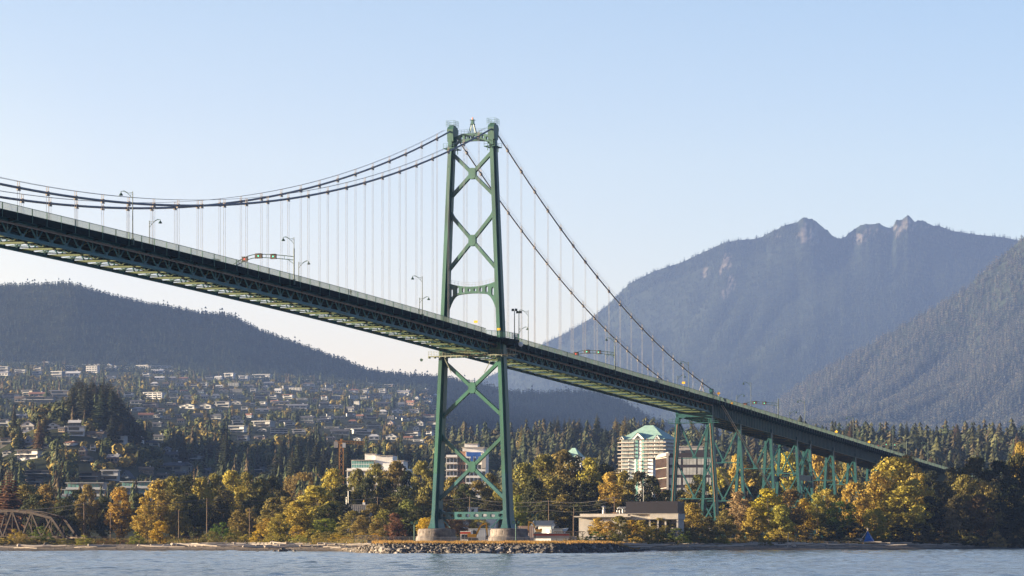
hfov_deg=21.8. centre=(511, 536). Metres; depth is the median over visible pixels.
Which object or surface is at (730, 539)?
bank grass
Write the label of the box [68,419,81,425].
house
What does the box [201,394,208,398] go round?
house
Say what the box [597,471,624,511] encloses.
broadleaf tree
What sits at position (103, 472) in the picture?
window
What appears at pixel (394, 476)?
broadleaf tree
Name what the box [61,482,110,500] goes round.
terraced flats
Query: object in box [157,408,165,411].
house
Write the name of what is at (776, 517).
broadleaf tree
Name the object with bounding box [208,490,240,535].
broadleaf tree
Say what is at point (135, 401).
house
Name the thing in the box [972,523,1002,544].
shrub
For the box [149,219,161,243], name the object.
street lamp
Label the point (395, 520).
broadleaf tree
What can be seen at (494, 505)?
broadleaf tree
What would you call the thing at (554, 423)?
conifer tree
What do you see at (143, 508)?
power line
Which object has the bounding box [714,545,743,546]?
driftwood log
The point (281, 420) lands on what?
house
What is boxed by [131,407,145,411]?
house
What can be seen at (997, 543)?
shrub
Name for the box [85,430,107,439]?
house
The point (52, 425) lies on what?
house
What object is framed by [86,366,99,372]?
house
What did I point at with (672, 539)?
shrub
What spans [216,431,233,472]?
conifer tree
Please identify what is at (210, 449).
conifer tree
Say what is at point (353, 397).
house
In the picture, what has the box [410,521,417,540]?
yard light
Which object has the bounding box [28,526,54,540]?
shrub
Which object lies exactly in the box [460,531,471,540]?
site office
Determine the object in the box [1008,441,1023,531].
broadleaf tree
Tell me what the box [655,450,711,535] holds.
building
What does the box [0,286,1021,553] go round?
ground
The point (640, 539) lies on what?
shrub
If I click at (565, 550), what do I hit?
rubble
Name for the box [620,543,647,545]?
driftwood log
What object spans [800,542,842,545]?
driftwood log
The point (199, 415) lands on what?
house
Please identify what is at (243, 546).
driftwood log
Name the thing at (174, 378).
house
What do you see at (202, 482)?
broadleaf tree
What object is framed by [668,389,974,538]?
approach viaduct
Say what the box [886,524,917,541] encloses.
shrub
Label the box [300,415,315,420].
house
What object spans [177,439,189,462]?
conifer tree
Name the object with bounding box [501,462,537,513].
broadleaf tree
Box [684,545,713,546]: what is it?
driftwood log
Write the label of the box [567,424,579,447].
conifer tree
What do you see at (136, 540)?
shrub
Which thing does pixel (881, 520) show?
broadleaf tree
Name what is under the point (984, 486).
broadleaf tree
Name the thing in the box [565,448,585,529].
building
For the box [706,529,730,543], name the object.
shrub
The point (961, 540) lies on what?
shrub
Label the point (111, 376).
house
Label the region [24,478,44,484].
house
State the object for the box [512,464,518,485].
conifer tree
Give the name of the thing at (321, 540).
shrub
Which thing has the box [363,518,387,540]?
broadleaf tree
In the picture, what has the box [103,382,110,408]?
conifer tree
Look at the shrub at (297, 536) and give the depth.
777.67 m
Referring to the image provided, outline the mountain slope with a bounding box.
[774,239,1023,431]
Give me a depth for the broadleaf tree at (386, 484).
989.07 m
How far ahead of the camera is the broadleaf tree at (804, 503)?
868.72 m
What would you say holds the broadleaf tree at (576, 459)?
on the ground at (56, 434)
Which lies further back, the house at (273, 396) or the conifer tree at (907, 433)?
the house at (273, 396)
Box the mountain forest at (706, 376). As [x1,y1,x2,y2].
[482,220,1023,432]
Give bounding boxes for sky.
[0,0,1023,381]
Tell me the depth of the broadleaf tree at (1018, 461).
998.92 m
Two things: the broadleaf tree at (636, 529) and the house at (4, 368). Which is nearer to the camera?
the broadleaf tree at (636, 529)
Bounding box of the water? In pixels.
[0,547,1023,575]
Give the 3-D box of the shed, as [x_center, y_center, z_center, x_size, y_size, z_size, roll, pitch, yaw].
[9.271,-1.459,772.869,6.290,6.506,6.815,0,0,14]
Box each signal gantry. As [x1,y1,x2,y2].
[234,248,294,278]
[568,346,614,368]
[743,398,778,419]
[877,441,906,454]
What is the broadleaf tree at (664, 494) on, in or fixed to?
on the ground at (56, 434)
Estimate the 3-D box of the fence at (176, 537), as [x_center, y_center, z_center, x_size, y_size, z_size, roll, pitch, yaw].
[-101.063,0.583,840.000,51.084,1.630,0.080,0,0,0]
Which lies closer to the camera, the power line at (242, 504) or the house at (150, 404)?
the power line at (242, 504)
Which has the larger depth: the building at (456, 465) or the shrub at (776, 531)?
the building at (456, 465)
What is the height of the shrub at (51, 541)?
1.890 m
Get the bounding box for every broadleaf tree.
[13,484,40,533]
[18,494,51,535]
[35,484,60,535]
[50,498,77,535]
[64,490,87,536]
[74,484,100,536]
[92,496,113,538]
[104,486,134,538]
[126,493,150,538]
[129,505,159,538]
[137,480,180,538]
[148,520,169,543]
[158,476,186,538]
[162,498,192,536]
[171,475,196,538]
[184,494,210,538]
[185,478,215,538]
[202,473,231,536]
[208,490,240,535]
[222,470,248,538]
[227,509,250,536]
[233,471,258,535]
[238,508,257,536]
[239,496,262,536]
[246,477,275,536]
[254,518,277,538]
[257,497,285,537]
[261,476,284,507]
[266,490,290,533]
[266,514,292,536]
[275,497,298,536]
[279,501,315,537]
[282,472,318,535]
[288,485,342,538]
[309,518,340,538]
[313,503,340,537]
[314,468,347,506]
[318,488,351,538]
[332,510,365,536]
[334,483,357,514]
[347,468,369,504]
[348,515,376,538]
[353,476,376,504]
[354,503,388,538]
[363,463,383,504]
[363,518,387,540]
[373,509,397,539]
[374,478,401,518]
[378,460,407,503]
[382,513,408,540]
[391,485,414,511]
[398,470,417,501]
[402,460,432,521]
[402,509,424,539]
[415,517,430,533]
[427,490,455,528]
[443,476,467,510]
[444,519,467,534]
[450,494,468,538]
[452,519,478,536]
[455,483,476,511]
[460,496,482,521]
[466,480,486,506]
[468,519,489,529]
[478,496,502,528]
[479,473,501,511]
[487,490,502,527]
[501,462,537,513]
[513,495,528,527]
[515,478,548,525]
[523,453,557,500]
[527,500,563,525]
[534,475,570,513]
[544,449,579,502]
[550,494,577,532]
[553,478,595,535]
[559,454,592,533]
[562,503,592,538]
[570,483,607,512]
[571,457,607,501]
[587,517,605,538]
[589,500,618,513]
[591,463,617,507]
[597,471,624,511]
[599,521,619,539]
[607,470,635,510]
[608,516,632,539]
[611,494,638,513]
[621,470,653,501]
[626,520,640,539]
[631,520,651,538]
[639,494,656,501]
[646,475,660,499]
[646,518,674,538]
[657,490,670,500]
[676,489,693,527]
[677,483,707,517]
[684,503,709,538]
[684,521,691,534]
[687,474,713,530]
[700,516,719,539]
[709,467,732,538]
[710,485,733,537]
[715,509,739,539]
[722,453,756,534]
[723,491,754,537]
[741,507,766,538]
[744,462,766,535]
[745,485,760,533]
[749,488,789,538]
[757,464,776,534]
[766,486,792,530]
[766,505,796,536]
[770,451,796,534]
[772,489,809,538]
[789,457,816,530]
[789,486,818,532]
[794,498,817,537]
[805,493,829,537]
[812,454,829,533]
[815,481,842,535]
[817,488,841,535]
[822,459,844,535]
[824,501,856,536]
[836,462,863,536]
[837,482,870,537]
[840,481,862,523]
[857,471,903,536]
[861,508,886,540]
[870,456,928,537]
[874,485,934,536]
[897,454,927,525]
[906,473,939,537]
[918,496,946,536]
[921,470,950,533]
[927,481,957,531]
[942,496,973,541]
[944,466,973,503]
[951,474,985,539]
[954,456,997,510]
[959,494,997,544]
[974,480,1007,542]
[982,460,1018,533]
[987,502,1016,543]
[988,478,1023,545]
[997,452,1023,535]
[1003,495,1023,545]
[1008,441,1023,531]
[1011,466,1023,517]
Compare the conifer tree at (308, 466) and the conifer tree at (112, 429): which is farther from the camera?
the conifer tree at (112, 429)
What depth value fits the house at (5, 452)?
1661.23 m
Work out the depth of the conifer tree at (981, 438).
2107.67 m
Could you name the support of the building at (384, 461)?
on the ground at (56, 434)
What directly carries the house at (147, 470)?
on the ground at (56, 434)
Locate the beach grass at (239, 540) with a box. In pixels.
[0,537,366,544]
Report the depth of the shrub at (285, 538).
784.19 m
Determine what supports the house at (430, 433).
on the ground at (56, 434)
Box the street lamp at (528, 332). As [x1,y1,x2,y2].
[522,310,528,348]
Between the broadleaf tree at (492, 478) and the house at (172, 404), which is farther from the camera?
the house at (172, 404)
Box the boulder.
[483,548,492,552]
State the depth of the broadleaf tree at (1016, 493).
967.83 m
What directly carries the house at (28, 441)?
on the ground at (56, 434)
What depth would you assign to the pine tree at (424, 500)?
879.40 m
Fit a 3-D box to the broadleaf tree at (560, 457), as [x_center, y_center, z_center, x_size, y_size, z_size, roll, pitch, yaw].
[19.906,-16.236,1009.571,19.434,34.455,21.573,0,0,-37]
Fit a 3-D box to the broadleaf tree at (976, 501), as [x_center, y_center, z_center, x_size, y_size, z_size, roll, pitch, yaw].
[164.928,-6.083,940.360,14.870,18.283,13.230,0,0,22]
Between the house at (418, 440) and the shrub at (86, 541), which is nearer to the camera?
the shrub at (86, 541)
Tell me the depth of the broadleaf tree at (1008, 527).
957.91 m
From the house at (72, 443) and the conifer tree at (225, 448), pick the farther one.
the house at (72, 443)
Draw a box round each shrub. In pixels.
[0,536,15,544]
[2,529,25,542]
[13,534,37,544]
[20,540,33,544]
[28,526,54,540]
[45,540,58,544]
[54,538,73,544]
[75,535,91,544]
[96,538,115,543]
[128,531,144,543]
[199,531,222,541]
[207,522,236,538]
[222,529,242,540]
[239,534,255,540]
[249,529,270,541]
[263,533,281,543]
[273,534,291,541]
[287,525,309,538]
[289,535,308,542]
[303,529,323,539]
[312,537,327,542]
[314,531,337,541]
[327,533,346,541]
[354,532,373,540]
[366,533,386,540]
[583,531,605,540]
[600,530,619,541]
[608,537,620,541]
[619,532,636,540]
[629,531,653,540]
[629,537,643,541]
[646,529,670,541]
[656,535,677,543]
[666,528,691,541]
[675,534,692,543]
[684,527,711,542]
[691,535,707,543]
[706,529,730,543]
[713,536,731,544]
[721,529,747,542]
[741,527,762,541]
[758,534,773,545]
[765,527,795,540]
[771,536,792,543]
[795,528,823,541]
[817,524,848,540]
[837,522,866,540]
[838,537,860,542]
[870,527,894,540]
[882,536,901,541]
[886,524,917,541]
[905,535,924,543]
[909,522,938,541]
[923,534,943,543]
[929,524,962,540]
[945,534,969,544]
[960,524,982,543]
[965,533,987,545]
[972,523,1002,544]
[985,531,1007,547]
[994,520,1023,545]
[1007,533,1023,547]
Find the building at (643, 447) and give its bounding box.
[618,425,680,497]
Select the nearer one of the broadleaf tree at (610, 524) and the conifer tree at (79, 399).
the broadleaf tree at (610, 524)
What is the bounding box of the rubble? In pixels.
[346,543,649,553]
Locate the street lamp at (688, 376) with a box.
[680,361,689,394]
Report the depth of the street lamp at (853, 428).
1022.30 m
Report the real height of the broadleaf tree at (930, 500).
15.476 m
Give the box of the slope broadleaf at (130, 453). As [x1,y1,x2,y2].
[0,362,472,528]
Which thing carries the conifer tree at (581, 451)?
on the ground at (56, 434)
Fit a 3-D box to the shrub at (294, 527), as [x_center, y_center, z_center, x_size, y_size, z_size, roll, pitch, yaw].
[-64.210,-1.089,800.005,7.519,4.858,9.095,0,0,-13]
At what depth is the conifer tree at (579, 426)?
2144.91 m
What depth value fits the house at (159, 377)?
4814.44 m
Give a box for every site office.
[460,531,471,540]
[518,526,533,540]
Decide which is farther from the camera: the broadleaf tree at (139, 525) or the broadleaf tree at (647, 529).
the broadleaf tree at (139, 525)
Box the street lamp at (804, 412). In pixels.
[797,400,804,428]
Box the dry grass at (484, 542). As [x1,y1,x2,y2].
[371,540,639,549]
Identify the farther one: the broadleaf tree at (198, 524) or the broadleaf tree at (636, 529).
the broadleaf tree at (198, 524)
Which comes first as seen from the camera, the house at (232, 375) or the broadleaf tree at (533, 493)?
the broadleaf tree at (533, 493)
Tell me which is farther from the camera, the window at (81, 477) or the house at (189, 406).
the house at (189, 406)
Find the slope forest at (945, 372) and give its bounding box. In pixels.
[714,235,1023,432]
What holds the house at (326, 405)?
on the ground at (56, 434)
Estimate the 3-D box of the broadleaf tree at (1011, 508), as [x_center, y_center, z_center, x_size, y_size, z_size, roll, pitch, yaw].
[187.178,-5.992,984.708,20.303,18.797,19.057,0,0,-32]
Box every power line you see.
[24,503,82,519]
[84,499,206,514]
[207,496,297,509]
[471,498,546,511]
[550,497,612,511]
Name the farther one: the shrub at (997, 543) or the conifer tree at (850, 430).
the conifer tree at (850, 430)
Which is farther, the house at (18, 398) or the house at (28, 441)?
the house at (18, 398)
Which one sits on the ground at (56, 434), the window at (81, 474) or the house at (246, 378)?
the house at (246, 378)
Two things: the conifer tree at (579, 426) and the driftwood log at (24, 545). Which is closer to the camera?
the driftwood log at (24, 545)
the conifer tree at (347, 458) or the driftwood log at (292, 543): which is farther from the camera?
the conifer tree at (347, 458)
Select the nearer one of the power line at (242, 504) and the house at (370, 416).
the power line at (242, 504)
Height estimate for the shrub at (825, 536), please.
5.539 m
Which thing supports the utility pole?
on the ground at (56, 434)
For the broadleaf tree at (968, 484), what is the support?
on the ground at (56, 434)
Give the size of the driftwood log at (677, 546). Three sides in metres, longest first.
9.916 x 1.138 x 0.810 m
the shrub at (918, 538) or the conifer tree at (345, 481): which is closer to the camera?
the shrub at (918, 538)
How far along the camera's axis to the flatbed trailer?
721.94 m
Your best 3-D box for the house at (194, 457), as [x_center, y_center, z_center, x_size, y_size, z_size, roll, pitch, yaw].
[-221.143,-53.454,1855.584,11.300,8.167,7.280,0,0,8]
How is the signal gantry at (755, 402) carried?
on the approach viaduct
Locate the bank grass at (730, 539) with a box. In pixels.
[631,537,993,544]
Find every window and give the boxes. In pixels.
[18,451,30,453]
[20,455,35,457]
[26,471,40,472]
[28,400,50,401]
[28,474,45,475]
[69,427,78,429]
[70,432,82,434]
[80,473,91,475]
[81,477,95,478]
[102,471,112,474]
[104,476,116,478]
[348,472,397,496]
[356,432,370,433]
[447,458,484,498]
[622,439,662,478]
[637,520,678,526]
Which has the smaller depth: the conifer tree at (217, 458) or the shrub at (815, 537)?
the shrub at (815, 537)
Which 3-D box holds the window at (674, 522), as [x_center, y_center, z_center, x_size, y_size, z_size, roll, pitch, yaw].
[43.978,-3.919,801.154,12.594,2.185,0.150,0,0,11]
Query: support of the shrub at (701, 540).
on the ground at (56, 434)
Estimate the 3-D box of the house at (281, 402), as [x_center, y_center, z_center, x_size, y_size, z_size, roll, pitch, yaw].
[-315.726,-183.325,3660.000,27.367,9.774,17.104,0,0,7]
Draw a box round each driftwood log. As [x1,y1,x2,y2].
[17,543,66,546]
[88,543,115,546]
[137,544,184,546]
[180,544,220,546]
[205,540,232,543]
[242,544,278,547]
[264,545,299,547]
[273,543,310,544]
[279,544,298,545]
[299,545,326,546]
[343,543,373,545]
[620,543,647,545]
[628,545,651,547]
[648,544,670,546]
[666,544,687,547]
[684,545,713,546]
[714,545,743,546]
[739,542,771,544]
[784,543,807,544]
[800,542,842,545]
[836,539,881,542]
[851,544,889,545]
[890,540,911,543]
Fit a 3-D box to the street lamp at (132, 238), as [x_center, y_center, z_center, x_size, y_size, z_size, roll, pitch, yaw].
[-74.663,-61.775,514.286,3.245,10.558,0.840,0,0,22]
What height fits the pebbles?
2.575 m
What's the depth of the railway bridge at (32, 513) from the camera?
815.11 m
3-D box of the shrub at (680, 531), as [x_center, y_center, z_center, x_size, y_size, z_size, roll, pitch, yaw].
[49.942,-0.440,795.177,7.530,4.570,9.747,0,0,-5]
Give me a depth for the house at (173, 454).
1813.22 m
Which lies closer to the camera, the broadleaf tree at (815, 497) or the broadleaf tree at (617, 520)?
the broadleaf tree at (617, 520)
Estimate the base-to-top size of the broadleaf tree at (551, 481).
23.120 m
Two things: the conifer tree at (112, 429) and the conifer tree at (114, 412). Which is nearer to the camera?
the conifer tree at (112, 429)
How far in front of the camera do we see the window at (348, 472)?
1149.22 m
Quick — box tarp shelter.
[860,528,873,541]
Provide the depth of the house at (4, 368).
4994.57 m
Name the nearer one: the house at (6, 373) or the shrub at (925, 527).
the shrub at (925, 527)
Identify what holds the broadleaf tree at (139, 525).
on the ground at (56, 434)
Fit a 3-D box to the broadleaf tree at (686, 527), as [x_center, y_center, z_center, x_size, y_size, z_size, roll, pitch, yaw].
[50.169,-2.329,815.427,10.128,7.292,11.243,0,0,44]
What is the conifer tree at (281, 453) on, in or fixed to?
on the ground at (56, 434)
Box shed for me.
[531,521,556,540]
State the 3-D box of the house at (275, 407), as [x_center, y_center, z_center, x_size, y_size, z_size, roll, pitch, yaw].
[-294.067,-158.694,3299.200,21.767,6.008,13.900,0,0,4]
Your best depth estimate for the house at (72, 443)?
1645.76 m
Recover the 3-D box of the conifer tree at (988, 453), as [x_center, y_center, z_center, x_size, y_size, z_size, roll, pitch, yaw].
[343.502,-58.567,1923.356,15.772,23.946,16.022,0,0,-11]
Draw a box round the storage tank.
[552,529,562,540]
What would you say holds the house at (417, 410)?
on the ground at (56, 434)
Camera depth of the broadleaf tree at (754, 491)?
1028.59 m
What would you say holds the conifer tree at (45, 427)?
on the ground at (56, 434)
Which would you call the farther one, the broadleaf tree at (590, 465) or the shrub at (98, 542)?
the broadleaf tree at (590, 465)
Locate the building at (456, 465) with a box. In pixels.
[445,443,488,498]
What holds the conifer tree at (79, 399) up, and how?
on the ground at (56, 434)
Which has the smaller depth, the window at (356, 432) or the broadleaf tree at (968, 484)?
the broadleaf tree at (968, 484)
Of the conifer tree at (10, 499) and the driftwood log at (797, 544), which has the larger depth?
the conifer tree at (10, 499)
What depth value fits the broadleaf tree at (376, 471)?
1013.67 m
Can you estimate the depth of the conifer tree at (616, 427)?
2151.73 m
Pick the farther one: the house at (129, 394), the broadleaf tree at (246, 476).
the house at (129, 394)
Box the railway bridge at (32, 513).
[0,509,95,541]
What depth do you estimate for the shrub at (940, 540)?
884.17 m
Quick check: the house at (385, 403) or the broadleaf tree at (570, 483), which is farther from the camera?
the house at (385, 403)
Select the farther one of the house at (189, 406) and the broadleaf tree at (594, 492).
the house at (189, 406)
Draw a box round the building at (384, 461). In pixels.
[345,453,412,501]
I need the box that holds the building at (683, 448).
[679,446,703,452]
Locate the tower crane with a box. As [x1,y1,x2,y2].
[334,439,364,483]
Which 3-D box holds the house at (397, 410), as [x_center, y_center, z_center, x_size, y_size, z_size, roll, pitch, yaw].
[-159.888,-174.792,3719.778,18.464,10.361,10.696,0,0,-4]
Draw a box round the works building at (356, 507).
[343,491,371,532]
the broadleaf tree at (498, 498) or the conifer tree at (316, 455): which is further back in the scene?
the conifer tree at (316, 455)
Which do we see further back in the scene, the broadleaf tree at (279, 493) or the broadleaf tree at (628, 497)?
the broadleaf tree at (279, 493)
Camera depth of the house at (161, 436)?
2268.65 m
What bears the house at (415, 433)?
on the ground at (56, 434)
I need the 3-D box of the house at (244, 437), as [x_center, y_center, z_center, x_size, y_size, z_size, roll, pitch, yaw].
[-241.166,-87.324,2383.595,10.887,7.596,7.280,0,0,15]
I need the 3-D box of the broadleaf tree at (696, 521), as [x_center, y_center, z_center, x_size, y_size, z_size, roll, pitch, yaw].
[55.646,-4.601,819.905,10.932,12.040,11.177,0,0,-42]
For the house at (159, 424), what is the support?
on the ground at (56, 434)
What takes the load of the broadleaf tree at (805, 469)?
on the ground at (56, 434)
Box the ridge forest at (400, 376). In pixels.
[0,278,699,438]
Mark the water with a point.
(999, 561)
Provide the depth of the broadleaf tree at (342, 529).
828.09 m
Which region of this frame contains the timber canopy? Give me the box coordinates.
[554,531,585,540]
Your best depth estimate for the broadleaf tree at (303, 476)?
1028.36 m
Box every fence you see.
[112,536,272,538]
[420,537,532,540]
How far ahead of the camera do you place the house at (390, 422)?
2957.50 m
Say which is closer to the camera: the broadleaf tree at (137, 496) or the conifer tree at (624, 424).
the broadleaf tree at (137, 496)
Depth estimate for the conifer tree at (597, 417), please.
2192.48 m
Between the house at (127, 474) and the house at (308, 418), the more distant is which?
the house at (308, 418)
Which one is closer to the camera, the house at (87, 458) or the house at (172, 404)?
the house at (87, 458)
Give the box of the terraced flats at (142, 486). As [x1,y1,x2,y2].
[118,481,158,501]
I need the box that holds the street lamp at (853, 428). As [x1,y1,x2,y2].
[846,416,853,443]
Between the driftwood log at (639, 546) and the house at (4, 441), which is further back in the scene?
the house at (4, 441)
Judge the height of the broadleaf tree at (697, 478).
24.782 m
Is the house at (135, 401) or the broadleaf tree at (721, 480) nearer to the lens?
the broadleaf tree at (721, 480)
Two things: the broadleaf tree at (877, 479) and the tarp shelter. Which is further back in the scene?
the broadleaf tree at (877, 479)
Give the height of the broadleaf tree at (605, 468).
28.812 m
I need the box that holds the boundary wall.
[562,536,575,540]
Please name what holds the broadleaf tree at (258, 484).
on the ground at (56, 434)
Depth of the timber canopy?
727.20 m
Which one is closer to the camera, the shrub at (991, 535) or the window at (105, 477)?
the shrub at (991, 535)
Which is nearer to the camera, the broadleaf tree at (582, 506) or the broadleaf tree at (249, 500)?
the broadleaf tree at (582, 506)
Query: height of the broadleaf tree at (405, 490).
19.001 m
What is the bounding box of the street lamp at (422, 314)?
[411,276,423,318]
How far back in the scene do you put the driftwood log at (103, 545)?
776.66 m
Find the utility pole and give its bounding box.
[248,508,253,536]
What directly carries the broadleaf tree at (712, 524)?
on the ground at (56, 434)
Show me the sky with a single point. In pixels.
(656, 133)
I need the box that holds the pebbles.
[0,544,1011,551]
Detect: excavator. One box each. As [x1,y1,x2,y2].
[468,523,487,540]
[528,521,541,532]
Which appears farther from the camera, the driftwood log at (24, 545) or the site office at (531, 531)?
the driftwood log at (24, 545)
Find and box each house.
[0,366,9,370]
[0,371,10,375]
[0,419,10,426]
[0,437,12,448]
[1,393,20,397]
[2,450,12,456]
[14,369,26,372]
[14,395,25,401]
[14,449,45,461]
[16,413,27,417]
[21,390,35,393]
[21,420,35,432]
[22,397,58,402]
[24,470,50,477]
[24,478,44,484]
[25,436,33,446]
[28,391,44,396]
[32,371,41,374]
[33,366,42,370]
[47,422,60,429]
[49,390,69,396]
[50,371,65,376]
[57,426,67,431]
[64,441,77,445]
[65,370,80,376]
[66,426,85,435]
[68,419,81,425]
[78,446,87,455]
[79,472,101,480]
[81,456,92,461]
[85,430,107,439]
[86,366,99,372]
[90,444,95,450]
[100,470,120,480]
[106,375,115,378]
[106,453,121,463]
[112,435,128,444]
[120,470,134,478]
[123,392,134,396]
[129,399,145,403]
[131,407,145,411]
[136,365,151,368]
[138,412,153,418]
[138,466,153,475]
[140,402,158,406]
[142,372,150,375]
[143,392,166,398]
[145,440,159,446]
[150,366,171,368]
[151,369,163,373]
[152,421,163,426]
[152,433,165,439]
[153,376,164,379]
[156,473,169,478]
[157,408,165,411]
[161,461,190,472]
[162,381,168,386]
[165,450,180,459]
[166,402,177,405]
[168,376,176,380]
[169,395,179,398]
[175,382,183,385]
[175,470,187,475]
[179,377,188,380]
[179,403,198,408]
[183,395,192,399]
[187,454,202,461]
[190,383,198,386]
[192,412,202,417]
[198,403,214,408]
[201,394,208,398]
[204,468,214,474]
[210,414,224,419]
[211,394,220,397]
[214,401,232,406]
[224,373,235,378]
[228,383,239,386]
[228,425,247,431]
[230,389,243,392]
[232,420,243,424]
[236,435,249,440]
[238,376,249,380]
[240,403,255,405]
[241,407,248,410]
[245,413,253,417]
[251,421,275,426]
[252,374,272,379]
[254,394,267,398]
[254,435,267,438]
[254,466,265,471]
[255,408,269,411]
[258,389,270,392]
[263,381,273,385]
[266,406,283,409]
[268,394,277,398]
[270,428,287,434]
[272,400,290,404]
[274,388,281,392]
[275,418,292,422]
[282,394,294,398]
[283,422,295,425]
[287,403,308,408]
[289,387,304,390]
[292,429,305,433]
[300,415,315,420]
[303,383,314,386]
[316,418,333,422]
[318,404,332,407]
[319,416,333,418]
[325,384,333,387]
[330,428,350,434]
[331,395,340,399]
[333,404,343,408]
[333,416,344,418]
[346,406,356,411]
[346,413,354,416]
[346,426,364,429]
[349,389,358,392]
[349,395,358,399]
[351,429,372,434]
[356,414,364,417]
[360,395,367,399]
[365,415,376,418]
[367,424,379,427]
[368,394,379,398]
[368,434,379,439]
[375,401,388,406]
[379,410,387,414]
[383,394,390,399]
[385,433,398,439]
[387,420,394,425]
[391,408,404,412]
[397,389,411,395]
[401,431,420,435]
[403,436,413,439]
[406,400,414,404]
[409,408,421,412]
[412,439,423,442]
[416,420,424,425]
[423,415,434,420]
[424,396,432,401]
[426,431,433,435]
[427,422,435,427]
[463,507,497,530]
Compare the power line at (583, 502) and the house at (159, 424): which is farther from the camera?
the house at (159, 424)
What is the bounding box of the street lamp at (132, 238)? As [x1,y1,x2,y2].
[119,191,133,244]
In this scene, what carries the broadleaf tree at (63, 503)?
on the ground at (56, 434)
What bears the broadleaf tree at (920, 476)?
on the ground at (56, 434)
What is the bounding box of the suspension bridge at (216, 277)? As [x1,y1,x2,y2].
[0,117,797,540]
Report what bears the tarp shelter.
on the ground at (56, 434)
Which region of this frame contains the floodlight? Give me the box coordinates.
[512,309,516,338]
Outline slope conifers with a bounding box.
[0,358,487,529]
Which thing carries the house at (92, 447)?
on the ground at (56, 434)
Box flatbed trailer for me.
[533,533,569,538]
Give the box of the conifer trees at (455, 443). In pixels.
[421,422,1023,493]
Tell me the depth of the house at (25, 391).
3635.71 m
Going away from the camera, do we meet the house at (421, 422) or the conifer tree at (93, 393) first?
the conifer tree at (93, 393)
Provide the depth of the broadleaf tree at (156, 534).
791.09 m
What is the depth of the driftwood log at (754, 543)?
813.87 m
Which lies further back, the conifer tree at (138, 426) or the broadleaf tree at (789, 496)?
the conifer tree at (138, 426)
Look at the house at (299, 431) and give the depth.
2556.39 m
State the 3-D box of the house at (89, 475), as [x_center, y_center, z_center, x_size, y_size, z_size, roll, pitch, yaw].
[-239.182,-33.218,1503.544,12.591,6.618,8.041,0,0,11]
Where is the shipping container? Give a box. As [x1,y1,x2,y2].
[469,529,490,540]
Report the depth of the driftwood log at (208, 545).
773.25 m
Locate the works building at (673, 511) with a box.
[574,501,684,539]
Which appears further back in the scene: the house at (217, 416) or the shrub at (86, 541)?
the house at (217, 416)
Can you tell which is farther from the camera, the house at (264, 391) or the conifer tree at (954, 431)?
the house at (264, 391)
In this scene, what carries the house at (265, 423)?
on the ground at (56, 434)
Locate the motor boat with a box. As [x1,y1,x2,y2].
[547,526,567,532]
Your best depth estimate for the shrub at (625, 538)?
759.23 m
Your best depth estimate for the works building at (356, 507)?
929.93 m
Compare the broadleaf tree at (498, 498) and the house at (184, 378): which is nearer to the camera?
the broadleaf tree at (498, 498)
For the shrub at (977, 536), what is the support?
on the ground at (56, 434)
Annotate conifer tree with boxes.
[0,424,9,437]
[0,470,42,535]
[9,407,17,434]
[12,421,26,450]
[31,419,46,448]
[39,419,51,437]
[54,461,65,488]
[62,399,78,421]
[64,385,76,410]
[74,380,85,419]
[74,381,94,419]
[75,386,80,400]
[87,380,96,405]
[90,383,112,429]
[90,387,98,402]
[91,409,108,429]
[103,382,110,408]
[103,391,129,434]
[105,418,120,440]
[107,384,116,410]
[117,402,128,431]
[127,417,143,439]
[128,428,145,445]
[136,422,150,439]
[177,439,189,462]
[198,438,216,466]
[214,435,233,467]
[215,421,234,456]
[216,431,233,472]
[220,430,230,469]
[265,455,282,479]
[272,440,286,467]
[274,455,284,474]
[287,446,301,486]
[293,437,307,478]
[302,443,309,463]
[303,449,312,473]
[310,437,323,476]
[311,442,324,469]
[317,455,324,479]
[324,458,329,469]
[331,448,342,478]
[340,442,350,476]
[341,456,346,483]
[345,438,353,457]
[353,443,364,458]
[392,437,398,454]
[402,439,413,466]
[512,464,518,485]
[516,426,523,454]
[548,421,559,432]
[555,415,561,433]
[560,418,567,436]
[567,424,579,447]
[576,420,583,437]
[579,440,584,454]
[592,413,603,431]
[592,419,602,441]
[598,428,610,451]
[608,417,620,440]
[617,422,625,441]
[621,417,627,432]
[625,418,632,433]
[844,421,848,435]
[849,423,858,439]
[903,422,909,440]
[911,430,921,455]
[953,423,961,443]
[955,429,964,451]
[957,454,962,467]
[978,434,987,446]
[984,439,991,464]
[1012,434,1018,453]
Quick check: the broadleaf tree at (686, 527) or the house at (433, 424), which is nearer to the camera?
the broadleaf tree at (686, 527)
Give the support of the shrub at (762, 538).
on the ground at (56, 434)
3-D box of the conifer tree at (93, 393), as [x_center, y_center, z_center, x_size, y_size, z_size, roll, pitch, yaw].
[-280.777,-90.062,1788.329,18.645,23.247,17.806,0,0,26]
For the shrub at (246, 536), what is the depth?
797.67 m
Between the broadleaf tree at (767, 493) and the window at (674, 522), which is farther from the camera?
the broadleaf tree at (767, 493)
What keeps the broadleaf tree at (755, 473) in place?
on the ground at (56, 434)
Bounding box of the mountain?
[482,215,1018,432]
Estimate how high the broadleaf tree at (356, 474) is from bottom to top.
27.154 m
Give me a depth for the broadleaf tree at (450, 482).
988.81 m
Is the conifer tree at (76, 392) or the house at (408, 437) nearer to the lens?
the conifer tree at (76, 392)

